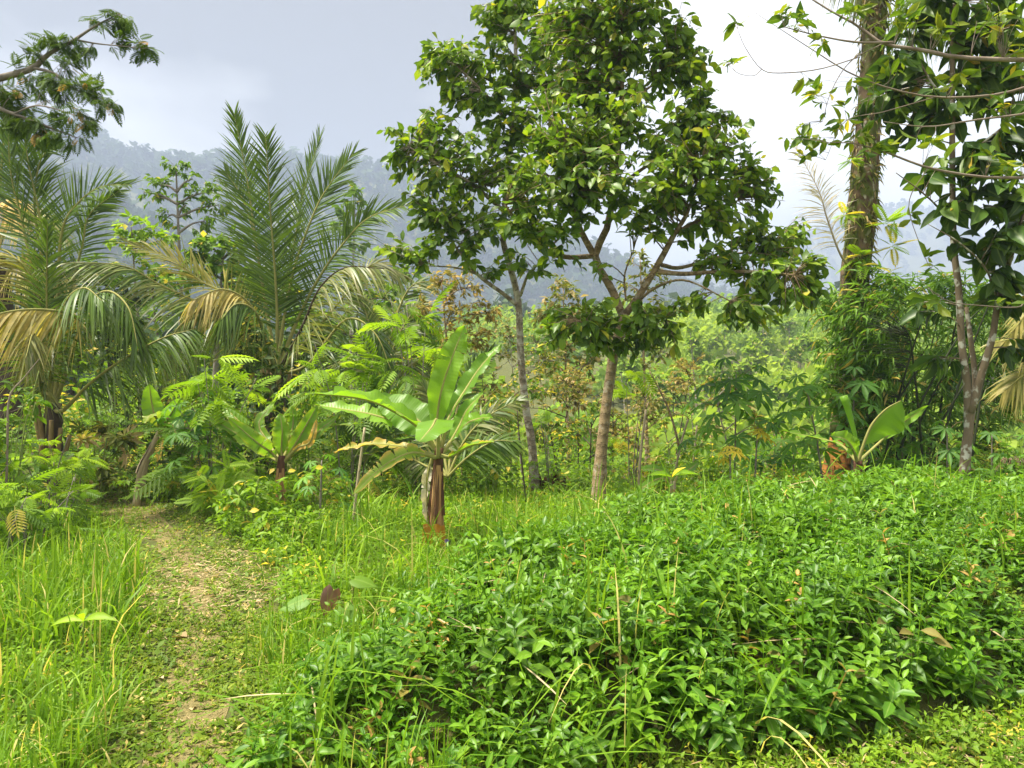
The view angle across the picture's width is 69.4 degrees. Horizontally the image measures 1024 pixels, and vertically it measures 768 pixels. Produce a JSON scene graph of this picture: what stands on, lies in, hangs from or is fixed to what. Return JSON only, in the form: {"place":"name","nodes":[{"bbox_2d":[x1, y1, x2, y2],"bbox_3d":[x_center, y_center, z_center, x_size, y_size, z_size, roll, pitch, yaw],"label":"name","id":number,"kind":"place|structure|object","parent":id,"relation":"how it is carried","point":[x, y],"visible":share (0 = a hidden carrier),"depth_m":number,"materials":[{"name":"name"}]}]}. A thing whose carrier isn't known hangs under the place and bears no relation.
{"place":"outdoors","nodes":[
{"label":"outdoors","id":0,"kind":"place"},
{"bbox_2d":[46,491,233,767],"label":"path","id":1,"kind":"structure","parent":0,"point":[190,714],"depth_m":4.34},
{"bbox_2d":[0,441,1023,767],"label":"tall grass","id":2,"kind":"structure","parent":0,"point":[114,595],"depth_m":4.50,"materials":[{"name":"plant"}]},
{"bbox_2d":[0,135,1023,767],"bbox_3d":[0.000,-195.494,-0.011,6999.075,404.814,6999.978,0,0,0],"label":"ground","id":3,"kind":"structure","parent":0,"point":[916,263],"depth_m":4.28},
{"bbox_2d":[0,411,37,473],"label":"undergrowth shrub","id":4,"kind":"object","parent":3,"relation":"on","point":[16,424],"visible":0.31,"depth_m":11.59,"materials":[{"name":"green plant"}]},
{"bbox_2d":[0,371,56,536],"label":"leafy shrub","id":5,"kind":"object","parent":3,"relation":"on","point":[30,399],"visible":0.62,"depth_m":7.45,"materials":[{"name":"green plant"}]},
{"bbox_2d":[0,453,56,537],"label":"leafy shrub","id":6,"kind":"object","parent":3,"relation":"on","point":[26,480],"visible":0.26,"depth_m":7.30,"materials":[{"name":"green plant"}]},
{"bbox_2d":[0,467,66,560],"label":"feathery sapling","id":7,"kind":"object","parent":3,"relation":"on","point":[15,507],"visible":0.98,"depth_m":6.18,"materials":[{"name":"green plant"}]},
{"bbox_2d":[1,403,83,478],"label":"undergrowth shrub","id":8,"kind":"object","parent":3,"relation":"on","point":[66,421],"visible":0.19,"depth_m":12.47,"materials":[{"name":"green plant"}]},
{"bbox_2d":[0,105,89,464],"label":"coconut palm","id":9,"kind":"object","parent":3,"relation":"on","point":[9,307],"visible":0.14,"depth_m":14.32,"materials":[{"name":"green plant"}]},
{"bbox_2d":[0,490,101,556],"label":"feathery sapling","id":10,"kind":"object","parent":3,"relation":"on","point":[48,515],"visible":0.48,"depth_m":6.65,"materials":[{"name":"green plant"}]},
{"bbox_2d":[1,435,107,519],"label":"feathery sapling","id":11,"kind":"object","parent":3,"relation":"on","point":[39,460],"visible":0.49,"depth_m":8.40,"materials":[{"name":"green plant"}]},
{"bbox_2d":[10,469,102,532],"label":"feathery sapling","id":12,"kind":"object","parent":3,"relation":"on","point":[91,495],"visible":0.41,"depth_m":7.69,"materials":[{"name":"green plant"}]},
{"bbox_2d":[21,252,127,439],"bbox_3d":[-12.447,-0.971,20.966,2.668,5.446,3.366,0,0,-35],"label":"tree","id":13,"kind":"object","parent":3,"relation":"on","point":[97,372],"visible":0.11,"depth_m":20.80,"materials":[{"name":"green plant"}]},
{"bbox_2d":[46,448,109,513],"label":"feathery sapling","id":14,"kind":"object","parent":3,"relation":"on","point":[88,473],"visible":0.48,"depth_m":9.12,"materials":[{"name":"green plant"}]},
{"bbox_2d":[0,9,162,161],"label":"feathery tree","id":15,"kind":"object","parent":3,"relation":"on","point":[20,124],"visible":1,"depth_m":8.45,"materials":[{"name":"green plant"}]},
{"bbox_2d":[51,608,116,663],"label":"broad leaf seedling","id":16,"kind":"object","parent":3,"relation":"on","point":[81,615],"visible":0.89,"depth_m":4.20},
{"bbox_2d":[26,395,145,456],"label":"undergrowth shrub","id":17,"kind":"object","parent":3,"relation":"on","point":[84,411],"visible":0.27,"depth_m":13.24,"materials":[{"name":"green plant"}]},
{"bbox_2d":[45,418,151,502],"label":"leafy shrub","id":18,"kind":"object","parent":3,"relation":"on","point":[120,441],"visible":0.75,"depth_m":10.17,"materials":[{"name":"green plant"}]},
{"bbox_2d":[0,114,210,490],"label":"coconut palm","id":19,"kind":"object","parent":3,"relation":"on","point":[36,330],"visible":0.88,"depth_m":10.96,"materials":[{"name":"green plant"}]},
{"bbox_2d":[83,272,153,431],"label":"tree","id":20,"kind":"object","parent":3,"relation":"on","point":[121,294],"visible":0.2,"depth_m":17.15,"materials":[{"name":"green plant"}]},
{"bbox_2d":[88,409,175,475],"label":"undergrowth shrub","id":21,"kind":"object","parent":3,"relation":"on","point":[119,419],"visible":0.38,"depth_m":12.83,"materials":[{"name":"green plant"}]},
{"bbox_2d":[83,338,190,464],"bbox_3d":[-7.193,0.340,14.454,1.935,2.598,1.917,0,0,-9],"label":"leafy shrub","id":22,"kind":"object","parent":3,"relation":"on","point":[118,391],"visible":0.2,"depth_m":14.30,"materials":[{"name":"green plant"}]},
{"bbox_2d":[102,208,179,424],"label":"background tree","id":23,"kind":"object","parent":3,"relation":"on","point":[142,234],"visible":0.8,"depth_m":18.90,"materials":[{"name":"green plant"}]},
{"bbox_2d":[109,468,187,503],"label":"leafy shrub","id":24,"kind":"object","parent":3,"relation":"on","point":[127,481],"visible":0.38,"depth_m":10.06,"materials":[{"name":"green plant"}]},
{"bbox_2d":[132,384,183,506],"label":"banana plant","id":25,"kind":"object","parent":3,"relation":"on","point":[152,407],"visible":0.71,"depth_m":9.85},
{"bbox_2d":[105,379,219,484],"bbox_3d":[-5.388,0.758,11.622,1.764,1.728,1.644,0,0,0],"label":"leafy shrub","id":26,"kind":"object","parent":3,"relation":"on","point":[162,461],"visible":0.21,"depth_m":11.47,"materials":[{"name":"green plant"}]},
{"bbox_2d":[129,258,222,405],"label":"tree","id":27,"kind":"object","parent":3,"relation":"on","point":[162,277],"visible":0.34,"depth_m":19.72,"materials":[{"name":"green plant"}]},
{"bbox_2d":[137,156,233,414],"bbox_3d":[-9.276,-2.337,21.016,2.742,8.190,1.022,0,0,0],"label":"background tree","id":28,"kind":"object","parent":3,"relation":"on","point":[158,196],"visible":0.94,"depth_m":20.97,"materials":[{"name":"green plant"}]},
{"bbox_2d":[149,391,231,505],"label":"cassava plant","id":29,"kind":"object","parent":3,"relation":"on","point":[188,419],"visible":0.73,"depth_m":9.45,"materials":[{"name":"green plant"}]},
{"bbox_2d":[126,354,280,509],"bbox_3d":[-4.170,0.780,9.827,2.059,2.339,2.001,0,0,0],"label":"feathery sapling","id":30,"kind":"object","parent":3,"relation":"on","point":[195,386],"visible":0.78,"depth_m":9.57,"materials":[{"name":"green plant"}]},
{"bbox_2d":[174,448,267,513],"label":"leafy shrub","id":31,"kind":"object","parent":3,"relation":"on","point":[232,468],"visible":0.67,"depth_m":8.68,"materials":[{"name":"green plant"}]},
{"bbox_2d":[179,411,262,481],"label":"cassava plant","id":32,"kind":"object","parent":3,"relation":"on","point":[217,468],"visible":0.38,"depth_m":9.78,"materials":[{"name":"green plant"}]},
{"bbox_2d":[178,224,264,452],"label":"background tree","id":33,"kind":"object","parent":3,"relation":"on","point":[203,242],"visible":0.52,"depth_m":16.86,"materials":[{"name":"green plant"}]},
{"bbox_2d":[31,101,420,475],"bbox_3d":[-4.284,-1.726,12.538,5.753,6.764,3.465,0,0,0],"label":"coconut palm","id":34,"kind":"object","parent":3,"relation":"on","point":[223,321],"visible":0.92,"depth_m":12.64,"materials":[{"name":"green plant"}]},
{"bbox_2d":[205,476,293,536],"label":"leafy shrub","id":35,"kind":"object","parent":3,"relation":"on","point":[229,498],"visible":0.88,"depth_m":7.82,"materials":[{"name":"green plant"}]},
{"bbox_2d":[226,322,293,483],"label":"leafy shrub","id":36,"kind":"object","parent":3,"relation":"on","point":[254,349],"visible":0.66,"depth_m":11.36,"materials":[{"name":"green plant"}]},
{"bbox_2d":[193,397,357,504],"bbox_3d":[-3.137,0.903,9.362,2.095,1.468,1.046,0,0,15],"label":"banana plant","id":37,"kind":"object","parent":3,"relation":"on","point":[298,441],"visible":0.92,"depth_m":9.18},
{"bbox_2d":[242,505,336,551],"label":"leafy shrub","id":38,"kind":"object","parent":3,"relation":"on","point":[284,517],"visible":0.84,"depth_m":7.18,"materials":[{"name":"green plant"}]},
{"bbox_2d":[253,313,344,420],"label":"tree","id":39,"kind":"object","parent":3,"relation":"on","point":[303,356],"visible":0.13,"depth_m":17.65,"materials":[{"name":"green plant"}]},
{"bbox_2d":[265,383,350,475],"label":"leafy shrub","id":40,"kind":"object","parent":3,"relation":"on","point":[326,449],"visible":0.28,"depth_m":11.12,"materials":[{"name":"green plant"}]},
{"bbox_2d":[273,471,352,511],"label":"leafy shrub","id":41,"kind":"object","parent":3,"relation":"on","point":[294,478],"visible":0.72,"depth_m":8.91,"materials":[{"name":"green plant"}]},
{"bbox_2d":[293,453,355,515],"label":"cassava plant","id":42,"kind":"object","parent":3,"relation":"on","point":[305,481],"visible":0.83,"depth_m":8.19,"materials":[{"name":"green plant"}]},
{"bbox_2d":[278,576,376,633],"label":"heart leaf plant","id":43,"kind":"object","parent":3,"relation":"on","point":[329,593],"visible":0.72,"depth_m":4.76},
{"bbox_2d":[260,329,419,503],"bbox_3d":[-2.283,0.582,10.101,2.065,2.688,1.884,0,0,0],"label":"feathery sapling","id":44,"kind":"object","parent":3,"relation":"on","point":[317,378],"visible":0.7,"depth_m":9.96,"materials":[{"name":"green plant"}]},
{"bbox_2d":[281,279,405,438],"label":"tree","id":45,"kind":"object","parent":3,"relation":"on","point":[389,305],"visible":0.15,"depth_m":19.98,"materials":[{"name":"green plant"}]},
{"bbox_2d":[328,181,375,399],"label":"background tree","id":46,"kind":"object","parent":3,"relation":"on","point":[359,197],"visible":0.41,"depth_m":41.86,"materials":[{"name":"green plant"}]},
{"bbox_2d":[319,274,460,475],"bbox_3d":[-2.616,-0.258,16.229,3.211,4.528,1.221,0,0,0],"label":"sapling","id":47,"kind":"object","parent":3,"relation":"on","point":[423,286],"visible":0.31,"depth_m":16.01,"materials":[{"name":"green plant"}]},
{"bbox_2d":[351,264,444,392],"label":"tree","id":48,"kind":"object","parent":3,"relation":"on","point":[434,321],"visible":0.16,"depth_m":21.34,"materials":[{"name":"green plant"}]},
{"bbox_2d":[305,325,501,547],"bbox_3d":[-1.072,0.540,7.212,1.935,2.228,1.225,0,0,0],"label":"banana plant","id":49,"kind":"object","parent":3,"relation":"on","point":[407,414],"visible":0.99,"depth_m":7.25,"materials":[{"name":"green plant"}]},
{"bbox_2d":[338,280,478,489],"bbox_3d":[-1.489,0.094,10.818,2.073,3.186,2.161,0,0,0],"label":"feathery sapling","id":50,"kind":"object","parent":3,"relation":"on","point":[400,338],"visible":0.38,"depth_m":10.59,"materials":[{"name":"green plant"}]},
{"bbox_2d":[347,342,532,485],"bbox_3d":[-0.859,0.390,10.086,2.570,1.992,1.272,0,0,19],"label":"palm seedling","id":51,"kind":"object","parent":3,"relation":"on","point":[502,445],"visible":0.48,"depth_m":9.60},
{"bbox_2d":[415,264,506,488],"bbox_3d":[-1.097,0.172,15.484,1.979,5.271,1.160,0,0,0],"label":"background tree","id":52,"kind":"object","parent":3,"relation":"on","point":[437,282],"visible":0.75,"depth_m":15.45,"materials":[{"name":"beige plant"}]},
{"bbox_2d":[370,0,567,500],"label":"shade tree","id":53,"kind":"object","parent":3,"relation":"on","point":[497,18],"visible":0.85,"depth_m":10.40,"materials":[{"name":"green plant"}]},
{"bbox_2d":[14,281,938,429],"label":"valley wood","id":54,"kind":"object","parent":3,"relation":"on","point":[672,295],"visible":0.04,"depth_m":49.81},
{"bbox_2d":[451,440,531,498],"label":"leafy shrub","id":55,"kind":"object","parent":3,"relation":"on","point":[486,483],"visible":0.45,"depth_m":9.97,"materials":[{"name":"green plant"}]},
{"bbox_2d":[88,460,905,767],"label":"grass tufts","id":56,"kind":"object","parent":3,"relation":"on","point":[424,560],"visible":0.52,"depth_m":3.89,"materials":[{"name":"plant"}]},
{"bbox_2d":[0,488,1023,767],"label":"grass mat","id":57,"kind":"object","parent":3,"relation":"on","point":[246,684],"depth_m":4.03,"materials":[{"name":"green plant"}]},
{"bbox_2d":[0,102,1023,332],"bbox_3d":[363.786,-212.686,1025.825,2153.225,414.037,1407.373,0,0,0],"label":"forest","id":58,"kind":"object","parent":3,"relation":"on","point":[133,162],"visible":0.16,"depth_m":696.23,"materials":[{"name":"plant"}]},
{"bbox_2d":[0,466,1023,767],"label":"weeds","id":59,"kind":"object","parent":3,"relation":"on","point":[290,558],"visible":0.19,"depth_m":4.75,"materials":[{"name":"green plant"}]},
{"bbox_2d":[9,351,1023,496],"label":"undergrowth","id":60,"kind":"object","parent":3,"relation":"on","point":[515,481],"visible":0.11,"depth_m":11.98,"materials":[{"name":"green plant"}]},
{"bbox_2d":[481,374,559,480],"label":"slope sapling","id":61,"kind":"object","parent":3,"relation":"on","point":[533,390],"visible":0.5,"depth_m":13.59,"materials":[{"name":"green plant"}]},
{"bbox_2d":[491,316,566,489],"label":"slope sapling","id":62,"kind":"object","parent":3,"relation":"on","point":[506,346],"visible":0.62,"depth_m":17.76,"materials":[{"name":"green plant"}]},
{"bbox_2d":[515,409,567,486],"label":"feathery sapling","id":63,"kind":"object","parent":3,"relation":"on","point":[531,463],"visible":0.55,"depth_m":10.90,"materials":[{"name":"green plant"}]},
{"bbox_2d":[510,326,592,472],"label":"slope sapling","id":64,"kind":"object","parent":3,"relation":"on","point":[545,363],"visible":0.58,"depth_m":16.83,"materials":[{"name":"green plant"}]},
{"bbox_2d":[516,373,592,470],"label":"slope sapling","id":65,"kind":"object","parent":3,"relation":"on","point":[574,389],"visible":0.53,"depth_m":15.11,"materials":[{"name":"green plant"}]},
{"bbox_2d":[534,414,583,481],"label":"slope sapling","id":66,"kind":"object","parent":3,"relation":"on","point":[558,423],"visible":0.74,"depth_m":13.30,"materials":[{"name":"green plant"}]},
{"bbox_2d":[100,479,1023,767],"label":"straw litter","id":67,"kind":"object","parent":3,"relation":"on","point":[156,597],"visible":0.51,"depth_m":5.52,"materials":[{"name":"beige plant"}]},
{"bbox_2d":[526,273,604,479],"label":"background tree","id":68,"kind":"object","parent":3,"relation":"on","point":[565,284],"visible":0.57,"depth_m":18.95,"materials":[{"name":"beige plant"}]},
{"bbox_2d":[548,359,598,478],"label":"slope sapling","id":69,"kind":"object","parent":3,"relation":"on","point":[576,403],"visible":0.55,"depth_m":15.78,"materials":[{"name":"green plant"}]},
{"bbox_2d":[559,399,616,477],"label":"slope sapling","id":70,"kind":"object","parent":3,"relation":"on","point":[592,406],"visible":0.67,"depth_m":13.34,"materials":[{"name":"green plant"}]},
{"bbox_2d":[187,454,1023,767],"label":"ground cover","id":71,"kind":"object","parent":3,"relation":"on","point":[865,546],"visible":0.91,"depth_m":3.68,"materials":[{"name":"green plant"}]},
{"bbox_2d":[582,377,635,483],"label":"slope sapling","id":72,"kind":"object","parent":3,"relation":"on","point":[613,422],"visible":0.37,"depth_m":14.47,"materials":[{"name":"green plant"}]},
{"bbox_2d":[594,370,657,484],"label":"feathery sapling","id":73,"kind":"object","parent":3,"relation":"on","point":[621,392],"visible":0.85,"depth_m":11.51,"materials":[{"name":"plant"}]},
{"bbox_2d":[616,354,647,413],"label":"valley tree","id":74,"kind":"object","parent":3,"relation":"on","point":[623,365],"visible":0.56,"depth_m":49.75,"materials":[{"name":"green plant"}]},
{"bbox_2d":[608,422,658,489],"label":"slope sapling","id":75,"kind":"object","parent":3,"relation":"on","point":[631,437],"visible":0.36,"depth_m":12.80,"materials":[{"name":"green plant"}]},
{"bbox_2d":[607,458,672,493],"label":"slope shrub","id":76,"kind":"object","parent":3,"relation":"on","point":[624,470],"visible":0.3,"depth_m":11.17,"materials":[{"name":"green plant"}]},
{"bbox_2d":[610,248,681,477],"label":"background tree","id":77,"kind":"object","parent":3,"relation":"on","point":[641,254],"visible":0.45,"depth_m":19.96,"materials":[{"name":"green plant"}]},
{"bbox_2d":[617,380,692,487],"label":"slope sapling","id":78,"kind":"object","parent":3,"relation":"on","point":[648,403],"visible":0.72,"depth_m":15.53,"materials":[{"name":"green plant"}]},
{"bbox_2d":[494,0,834,505],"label":"shade tree","id":79,"kind":"object","parent":3,"relation":"on","point":[571,150],"visible":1,"depth_m":9.21,"materials":[{"name":"green plant"}]},
{"bbox_2d":[642,363,687,432],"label":"valley tree","id":80,"kind":"object","parent":3,"relation":"on","point":[657,378],"visible":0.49,"depth_m":44.74,"materials":[{"name":"green plant"}]},
{"bbox_2d":[634,461,698,500],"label":"banana plant","id":81,"kind":"object","parent":3,"relation":"on","point":[692,466],"visible":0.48,"depth_m":8.95,"materials":[{"name":"green plant"}]},
{"bbox_2d":[625,352,710,477],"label":"slope sapling","id":82,"kind":"object","parent":3,"relation":"on","point":[693,366],"visible":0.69,"depth_m":17.23,"materials":[{"name":"green plant"}]},
{"bbox_2d":[653,417,711,468],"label":"slope sapling","id":83,"kind":"object","parent":3,"relation":"on","point":[683,451],"visible":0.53,"depth_m":13.59,"materials":[{"name":"green plant"}]},
{"bbox_2d":[682,321,715,406],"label":"valley tree","id":84,"kind":"object","parent":3,"relation":"on","point":[696,339],"visible":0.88,"depth_m":59.81,"materials":[{"name":"green plant"}]},
{"bbox_2d":[671,375,734,488],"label":"slope sapling","id":85,"kind":"object","parent":3,"relation":"on","point":[705,407],"visible":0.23,"depth_m":15.80,"materials":[{"name":"green plant"}]},
{"bbox_2d":[390,289,1023,486],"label":"hillside wood","id":86,"kind":"object","parent":3,"relation":"on","point":[708,325],"visible":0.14,"depth_m":64.06,"materials":[{"name":"green plant"}]},
{"bbox_2d":[697,357,737,411],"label":"valley tree","id":87,"kind":"object","parent":3,"relation":"on","point":[707,366],"visible":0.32,"depth_m":47.85,"materials":[{"name":"green plant"}]},
{"bbox_2d":[677,356,789,472],"bbox_3d":[2.897,0.625,9.819,1.362,1.973,1.440,0,0,30],"label":"cassava plant","id":88,"kind":"object","parent":3,"relation":"on","point":[726,396],"visible":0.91,"depth_m":9.61,"materials":[{"name":"green plant"}]},
{"bbox_2d":[732,335,768,412],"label":"valley tree","id":89,"kind":"object","parent":3,"relation":"on","point":[743,365],"visible":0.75,"depth_m":54.83,"materials":[{"name":"green plant"}]},
{"bbox_2d":[766,369,796,404],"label":"valley tree","id":90,"kind":"object","parent":3,"relation":"on","point":[781,395],"visible":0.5,"depth_m":51.68,"materials":[{"name":"green plant"}]},
{"bbox_2d":[743,433,823,482],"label":"cassava plant","id":91,"kind":"object","parent":3,"relation":"on","point":[799,450],"visible":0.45,"depth_m":10.31,"materials":[{"name":"green plant"}]},
{"bbox_2d":[778,330,819,370],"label":"valley tree","id":92,"kind":"object","parent":3,"relation":"on","point":[803,345],"visible":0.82,"depth_m":63.69,"materials":[{"name":"green plant"}]},
{"bbox_2d":[768,373,880,479],"bbox_3d":[3.947,0.727,9.520,1.260,1.743,1.307,0,0,-43],"label":"cassava plant","id":93,"kind":"object","parent":3,"relation":"on","point":[809,389],"visible":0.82,"depth_m":9.49,"materials":[{"name":"green plant"}]},
{"bbox_2d":[779,395,928,474],"bbox_3d":[4.115,0.871,8.420,1.873,1.497,0.789,0,0,-6],"label":"banana plant","id":94,"kind":"object","parent":3,"relation":"on","point":[890,421],"visible":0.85,"depth_m":8.21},
{"bbox_2d":[807,363,911,472],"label":"cassava plant","id":95,"kind":"object","parent":3,"relation":"on","point":[865,390],"visible":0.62,"depth_m":10.04,"materials":[{"name":"green plant"}]},
{"bbox_2d":[716,0,1023,316],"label":"sparse tree","id":96,"kind":"object","parent":3,"relation":"on","point":[813,142],"visible":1,"depth_m":5.17,"materials":[{"name":"green plant"}]},
{"bbox_2d":[814,0,969,483],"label":"coconut palm","id":97,"kind":"object","parent":3,"relation":"on","point":[862,211],"visible":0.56,"depth_m":11.03,"materials":[{"name":"plant"}]},
{"bbox_2d":[788,138,856,274],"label":"dry palm frond","id":98,"kind":"object","parent":97,"relation":"attached to","point":[824,209],"visible":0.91,"depth_m":10.90,"materials":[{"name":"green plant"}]},
{"bbox_2d":[868,422,953,473],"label":"cassava plant","id":99,"kind":"object","parent":3,"relation":"on","point":[925,435],"visible":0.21,"depth_m":10.67,"materials":[{"name":"green plant"}]},
{"bbox_2d":[801,260,1023,477],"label":"bamboo clump","id":100,"kind":"object","parent":3,"relation":"on","point":[882,364],"visible":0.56,"depth_m":10.81,"materials":[{"name":"green plant"}]},
{"bbox_2d":[878,426,956,475],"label":"cassava plant","id":101,"kind":"object","parent":3,"relation":"on","point":[934,443],"visible":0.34,"depth_m":10.39,"materials":[{"name":"green plant"}]},
{"bbox_2d":[851,0,1023,485],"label":"leaf tree","id":102,"kind":"object","parent":3,"relation":"on","point":[993,248],"visible":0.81,"depth_m":7.88,"materials":[{"name":"green plant"}]},
{"bbox_2d":[904,419,988,475],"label":"cassava plant","id":103,"kind":"object","parent":3,"relation":"on","point":[947,430],"visible":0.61,"depth_m":10.13,"materials":[{"name":"green plant"}]},
{"bbox_2d":[945,421,1023,473],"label":"cassava plant","id":104,"kind":"object","parent":3,"relation":"on","point":[991,435],"visible":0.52,"depth_m":10.24,"materials":[{"name":"green plant"}]},
{"bbox_2d":[980,294,1023,429],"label":"coconut palm","id":105,"kind":"object","parent":3,"relation":"on","point":[1007,388],"visible":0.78,"depth_m":8.99,"materials":[{"name":"leaf"},{"name":"dry palm fronds"},{"name":"bark"}]},
{"bbox_2d":[0,0,1023,269],"label":"sky","id":106,"kind":"structure","parent":0,"point":[347,68],"materials":[{"name":"white"}]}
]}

